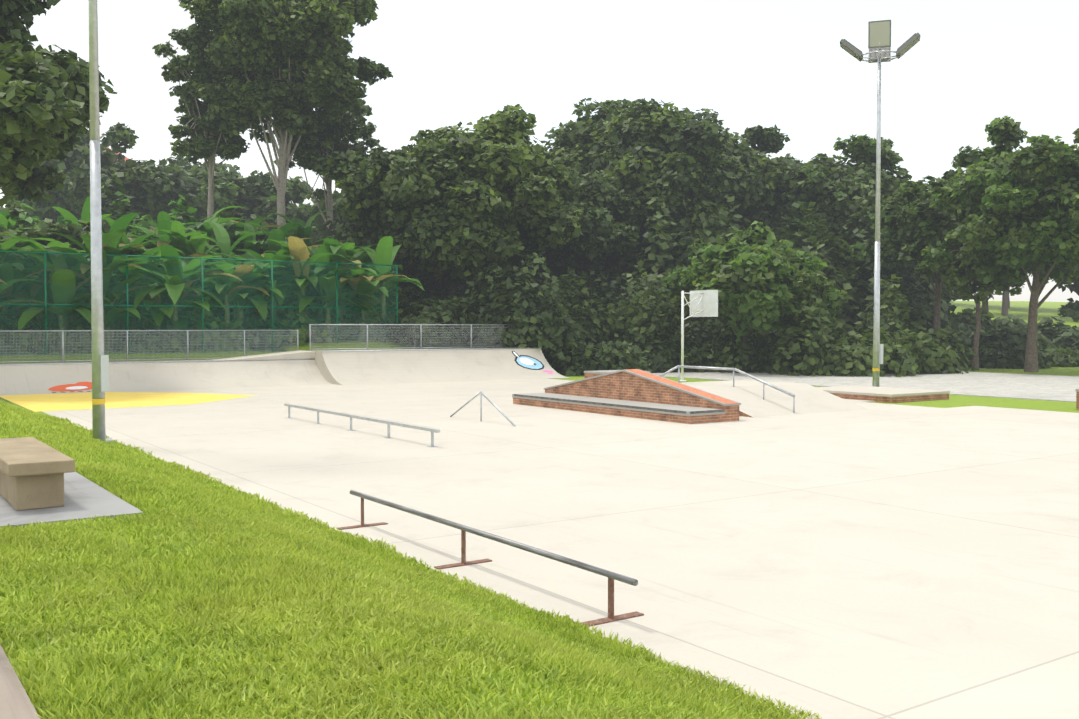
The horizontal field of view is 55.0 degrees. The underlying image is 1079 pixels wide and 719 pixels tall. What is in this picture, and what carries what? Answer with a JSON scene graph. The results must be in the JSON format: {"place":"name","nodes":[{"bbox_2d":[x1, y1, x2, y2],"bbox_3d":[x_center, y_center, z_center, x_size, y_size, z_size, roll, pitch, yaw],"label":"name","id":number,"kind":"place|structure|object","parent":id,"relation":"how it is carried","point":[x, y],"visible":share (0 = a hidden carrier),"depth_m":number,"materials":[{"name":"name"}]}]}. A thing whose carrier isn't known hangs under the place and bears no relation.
{"place":"outdoors","nodes":[
{"label":"outdoors","id":0,"kind":"place"},
{"bbox_2d":[0,645,39,718],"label":"foot path","id":1,"kind":"structure","parent":0,"point":[15,701],"depth_m":4.36,"materials":[{"name":"concrete"}]},
{"bbox_2d":[0,301,1078,718],"bbox_3d":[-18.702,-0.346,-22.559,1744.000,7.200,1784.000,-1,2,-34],"label":"ground","id":2,"kind":"structure","parent":0,"point":[1022,309],"depth_m":33.58,"materials":[{"name":"green plant"}]},
{"bbox_2d":[0,202,90,293],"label":"tree","id":3,"kind":"object","parent":2,"relation":"on","point":[36,230],"visible":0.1,"depth_m":50.77,"materials":[{"name":"green plant"}]},
{"bbox_2d":[5,133,111,224],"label":"tree","id":4,"kind":"object","parent":2,"relation":"on","point":[43,210],"visible":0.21,"depth_m":91.41,"materials":[{"name":"green plant"}]},
{"bbox_2d":[0,0,117,206],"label":"tree","id":5,"kind":"object","parent":2,"relation":"on","point":[44,108],"visible":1,"depth_m":38.45,"materials":[{"name":"green plant"}]},
{"bbox_2d":[0,472,141,527],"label":"bench pad","id":6,"kind":"object","parent":2,"relation":"on","point":[84,498],"visible":0.38,"depth_m":8.97,"materials":[{"name":"concrete"}]},
{"bbox_2d":[0,437,74,510],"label":"stone bench","id":7,"kind":"object","parent":6,"relation":"on","point":[33,470],"visible":1,"depth_m":8.98,"materials":[{"name":"beige stone"}]},
{"bbox_2d":[89,0,112,441],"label":"floodlight pole","id":8,"kind":"object","parent":2,"relation":"on","point":[100,373],"visible":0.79,"depth_m":21.35,"materials":[{"name":"grey metal"}]},
{"bbox_2d":[53,122,202,229],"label":"tree","id":9,"kind":"object","parent":2,"relation":"on","point":[151,188],"visible":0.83,"depth_m":85.58,"materials":[{"name":"green plant"}]},
{"bbox_2d":[0,302,395,354],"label":"hedge","id":10,"kind":"object","parent":2,"relation":"on","point":[303,334],"visible":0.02,"depth_m":46.49,"materials":[{"name":"green plant"}]},
{"bbox_2d":[0,250,397,355],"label":"green fence","id":11,"kind":"object","parent":2,"relation":"on","point":[202,300],"visible":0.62,"depth_m":45.32,"materials":[{"name":"green metal"}]},
{"bbox_2d":[161,154,240,224],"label":"tree","id":12,"kind":"object","parent":2,"relation":"on","point":[194,170],"visible":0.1,"depth_m":97.16,"materials":[{"name":"green plant"}]},
{"bbox_2d":[152,24,267,218],"bbox_3d":[-20.394,-12.614,65.856,7.062,19.806,6.345,0,2,-10],"label":"tall sparse tree","id":13,"kind":"object","parent":2,"relation":"on","point":[210,133],"visible":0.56,"depth_m":64.30,"materials":[{"name":"green plant"}]},
{"bbox_2d":[0,196,423,353],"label":"banana grove","id":14,"kind":"object","parent":2,"relation":"on","point":[171,238],"visible":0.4,"depth_m":48.16,"materials":[{"name":"green plant"}]},
{"bbox_2d":[0,172,423,348],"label":"thicket behind bananas","id":15,"kind":"object","parent":2,"relation":"on","point":[118,208],"depth_m":57.16,"materials":[{"name":"green plant"}]},
{"bbox_2d":[190,167,320,241],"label":"tree","id":16,"kind":"object","parent":2,"relation":"on","point":[253,195],"visible":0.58,"depth_m":90.55,"materials":[{"name":"green plant"}]},
{"bbox_2d":[176,0,392,240],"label":"tall sparse tree","id":17,"kind":"object","parent":2,"relation":"on","point":[290,64],"visible":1,"depth_m":61.32,"materials":[{"name":"green plant"}]},
{"bbox_2d":[307,188,344,242],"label":"tree","id":18,"kind":"object","parent":2,"relation":"on","point":[318,221],"visible":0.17,"depth_m":81.75,"materials":[{"name":"green plant"}]},
{"bbox_2d":[273,99,379,236],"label":"tall sparse tree","id":19,"kind":"object","parent":2,"relation":"on","point":[312,147],"visible":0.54,"depth_m":68.03,"materials":[{"name":"green plant"}]},
{"bbox_2d":[0,401,821,718],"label":"lawn grass","id":20,"kind":"structure","parent":2,"relation":"on","point":[204,595],"depth_m":5.81,"materials":[{"name":"green plant"}]},
{"bbox_2d":[314,104,585,295],"bbox_3d":[-5.127,-7.578,58.993,15.221,13.006,16.664,-1,2,-34],"label":"tree","id":21,"kind":"object","parent":2,"relation":"on","point":[455,205],"visible":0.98,"depth_m":54.61,"materials":[{"name":"green plant"}]},
{"bbox_2d":[543,163,667,292],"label":"tree","id":22,"kind":"object","parent":2,"relation":"on","point":[609,237],"visible":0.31,"depth_m":65.37,"materials":[{"name":"green plant"}]},
{"bbox_2d":[540,98,780,254],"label":"tree","id":23,"kind":"object","parent":2,"relation":"on","point":[689,169],"visible":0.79,"depth_m":69.12,"materials":[{"name":"green plant"}]},
{"bbox_2d":[372,253,978,376],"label":"understorey shrubs","id":24,"kind":"object","parent":2,"relation":"on","point":[570,325],"visible":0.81,"depth_m":52.86,"materials":[{"name":"green plant"}]},
{"bbox_2d":[317,194,1078,351],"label":"trees","id":25,"kind":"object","parent":2,"relation":"on","point":[853,277],"depth_m":64.72,"materials":[{"name":"green plant"}]},
{"bbox_2d":[680,290,717,381],"bbox_3d":[6.996,-1.084,46.747,1.763,4.080,1.624,0,2,-4],"label":"basketball hoop","id":26,"kind":"object","parent":2,"relation":"on","point":[703,303],"visible":1,"depth_m":46.37,"materials":[{"name":"white paint"}]},
{"bbox_2d":[659,221,829,371],"bbox_3d":[10.499,-3.158,55.020,8.546,7.903,9.899,-1,2,-34],"label":"tree","id":27,"kind":"object","parent":2,"relation":"on","point":[757,278],"visible":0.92,"depth_m":52.11,"materials":[{"name":"green plant"}]},
{"bbox_2d":[722,124,814,237],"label":"tree","id":28,"kind":"object","parent":2,"relation":"on","point":[766,140],"visible":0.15,"depth_m":75.10,"materials":[{"name":"green plant"}]},
{"bbox_2d":[779,270,848,341],"bbox_3d":[14.476,-2.296,56.724,4.948,6.056,4.875,-1,2,-34],"label":"tree","id":29,"kind":"object","parent":2,"relation":"on","point":[834,295],"visible":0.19,"depth_m":55.17,"materials":[{"name":"green plant"}]},
{"bbox_2d":[744,134,926,270],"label":"tree","id":30,"kind":"object","parent":2,"relation":"on","point":[841,194],"visible":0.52,"depth_m":71.62,"materials":[{"name":"green plant"}]},
{"bbox_2d":[840,20,919,386],"bbox_3d":[12.747,-5.673,39.035,2.825,13.764,2.156,1,2,18],"label":"floodlight pole","id":31,"kind":"object","parent":2,"relation":"on","point":[879,41],"visible":0.96,"depth_m":38.62,"materials":[{"name":"grey metal"}]},
{"bbox_2d":[816,385,949,402],"bbox_3d":[11.479,1.191,35.779,3.140,0.300,3.940,-1,2,-34],"label":"brick pad","id":32,"kind":"object","parent":2,"relation":"on","point":[884,394],"visible":0.75,"depth_m":34.58,"materials":[{"name":"concrete"}]},
{"bbox_2d":[849,169,966,347],"bbox_3d":[23.576,-5.273,61.944,8.342,11.654,8.884,-1,2,-34],"label":"tree","id":33,"kind":"object","parent":2,"relation":"on","point":[910,219],"visible":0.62,"depth_m":60.30,"materials":[{"name":"green plant"}]},
{"bbox_2d":[928,274,969,302],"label":"tree","id":34,"kind":"object","parent":2,"relation":"on","point":[960,298],"depth_m":77.51,"materials":[{"name":"green plant"}]},
{"bbox_2d":[914,236,1031,369],"bbox_3d":[24.430,-3.866,58.100,6.694,9.104,5.300,1,2,25],"label":"tree","id":35,"kind":"object","parent":2,"relation":"on","point":[989,272],"visible":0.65,"depth_m":56.79,"materials":[{"name":"green plant"}]},
{"bbox_2d":[921,116,1078,371],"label":"tree","id":36,"kind":"object","parent":2,"relation":"on","point":[989,199],"visible":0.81,"depth_m":53.15,"materials":[{"name":"green plant"}]},
{"bbox_2d":[982,273,1027,313],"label":"tree","id":37,"kind":"object","parent":2,"relation":"on","point":[986,304],"depth_m":82.86,"materials":[{"name":"green plant"}]},
{"bbox_2d":[1007,291,1009,307],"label":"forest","id":38,"kind":"object","parent":2,"relation":"on","point":[1008,298],"depth_m":127.03,"materials":[{"name":"plant"}]},
{"bbox_2d":[954,340,1078,368],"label":"hedge","id":39,"kind":"object","parent":2,"relation":"on","point":[1048,357],"visible":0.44,"depth_m":60.54,"materials":[{"name":"green plant"}]},
{"bbox_2d":[1001,274,1032,314],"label":"tree","id":40,"kind":"object","parent":2,"relation":"on","point":[1004,311],"depth_m":110.98,"materials":[{"name":"brown plant"}]},
{"bbox_2d":[1027,260,1078,321],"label":"tree","id":41,"kind":"object","parent":2,"relation":"on","point":[1071,309],"visible":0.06,"depth_m":78.11,"materials":[{"name":"green plant"}]},
{"bbox_2d":[1038,128,1078,259],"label":"tree","id":42,"kind":"object","parent":2,"relation":"on","point":[1068,241],"visible":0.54,"depth_m":51.55,"materials":[{"name":"green plant"}]},
{"bbox_2d":[1075,389,1078,409],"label":"brick box","id":43,"kind":"object","parent":2,"relation":"on","point":[1077,398],"visible":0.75,"depth_m":30.74,"materials":[{"name":"brick"}]},
{"bbox_2d":[0,0,1078,301],"label":"sky","id":44,"kind":"structure","parent":0,"point":[764,63],"materials":[{"name":"white"}]},
{"bbox_2d":[41,379,1078,718],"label":"skatepark floor","id":45,"kind":"structure","parent":0,"point":[887,561],"depth_m":13.41,"materials":[{"name":"concrete"}]},
{"bbox_2d":[0,392,257,411],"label":"painted ground marking","id":46,"kind":"object","parent":45,"relation":"on","point":[55,402],"visible":0.83,"depth_m":34.46,"materials":[{"name":"yellow paint"}]},
{"bbox_2d":[0,348,568,394],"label":"quarter pipes","id":47,"kind":"object","parent":45,"relation":"on","point":[374,367],"visible":0.83,"depth_m":43.81,"materials":[{"name":"concrete"}]},
{"bbox_2d":[0,330,298,362],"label":"metal fence","id":48,"kind":"object","parent":47,"relation":"on","point":[127,336],"visible":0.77,"depth_m":42.63,"materials":[{"name":"grey metal"}]},
{"bbox_2d":[0,347,540,365],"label":"platform","id":49,"kind":"structure","parent":47,"relation":"on","point":[261,359],"depth_m":43.67,"materials":[{"name":"grey concrete"}]},
{"bbox_2d":[48,351,552,392],"bbox_3d":[-8.724,0.389,43.895,22.090,1.226,1.574,-1,2,-34],"label":"graffiti","id":50,"kind":"object","parent":47,"relation":"on","point":[527,362],"visible":0.96,"depth_m":49.35,"materials":[{"name":"orange"}]},
{"bbox_2d":[309,324,518,350],"bbox_3d":[-5.580,-1.078,48.812,11.060,1.171,0.060,-1,2,-34],"label":"metal fence","id":51,"kind":"object","parent":47,"relation":"on","point":[373,333],"visible":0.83,"depth_m":47.70,"materials":[{"name":"grey metal"}]},
{"bbox_2d":[284,403,439,446],"bbox_3d":[-4.438,1.484,24.372,0.160,0.370,8.500,-1,2,-34],"label":"grind rail","id":52,"kind":"object","parent":45,"relation":"on","point":[431,430],"visible":1,"depth_m":23.45,"materials":[{"name":"grey metal"}]},
{"bbox_2d":[450,391,515,425],"bbox_3d":[-1.504,1.212,26.681,0.050,0.805,3.221,-1,2,-34],"label":"grind rail","id":53,"kind":"object","parent":45,"relation":"on","point":[481,393],"visible":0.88,"depth_m":26.66,"materials":[{"name":"grey metal"}]},
{"bbox_2d":[338,490,643,625],"bbox_3d":[-0.789,1.917,10.722,0.640,0.410,5.550,-1,2,-34],"label":"flat rail","id":54,"kind":"object","parent":45,"relation":"on","point":[610,575],"visible":0.98,"depth_m":9.99,"materials":[{"name":"metal"}]},
{"bbox_2d":[584,370,649,378],"bbox_3d":[3.236,0.762,43.271,2.240,0.560,1.640,-1,2,-34],"label":"brick box","id":55,"kind":"object","parent":45,"relation":"on","point":[587,374],"visible":0.25,"depth_m":42.90,"materials":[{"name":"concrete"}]},
{"bbox_2d":[512,393,724,423],"bbox_3d":[1.951,1.339,29.601,1.245,0.313,8.145,-1,2,-34],"label":"grind ledge","id":56,"kind":"object","parent":45,"relation":"on","point":[662,412],"visible":0.96,"depth_m":28.29,"materials":[{"name":"concrete"}]},
{"bbox_2d":[544,369,740,420],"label":"brick skate ramp","id":57,"kind":"structure","parent":45,"relation":"on","point":[639,385],"depth_m":29.32,"materials":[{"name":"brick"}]},
{"bbox_2d":[682,380,866,416],"bbox_3d":[5.520,1.079,32.350,4.800,0.650,7.800,-1,2,-34],"label":"funbox","id":58,"kind":"object","parent":45,"relation":"on","point":[748,395],"visible":0.54,"depth_m":30.27,"materials":[{"name":"concrete"}]},
{"bbox_2d":[660,365,794,412],"bbox_3d":[5.310,0.830,31.411,0.080,1.210,6.326,-1,2,-34],"label":"handrail","id":59,"kind":"object","parent":58,"relation":"on","point":[734,370],"visible":0.88,"depth_m":30.71,"materials":[{"name":"grey metal"}]},
{"bbox_2d":[845,399,874,402],"bbox_3d":[9.082,1.448,33.959,2.880,0.206,2.400,-1,2,-34],"label":"pad apron","id":60,"kind":"object","parent":45,"relation":"on","point":[852,400],"visible":0.07,"depth_m":33.98,"materials":[{"name":"concrete"}]},
{"bbox_2d":[652,370,1078,401],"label":"pavement","id":61,"kind":"structure","parent":0,"point":[1031,386],"depth_m":45.47,"materials":[{"name":"grey concrete"}]}
]}

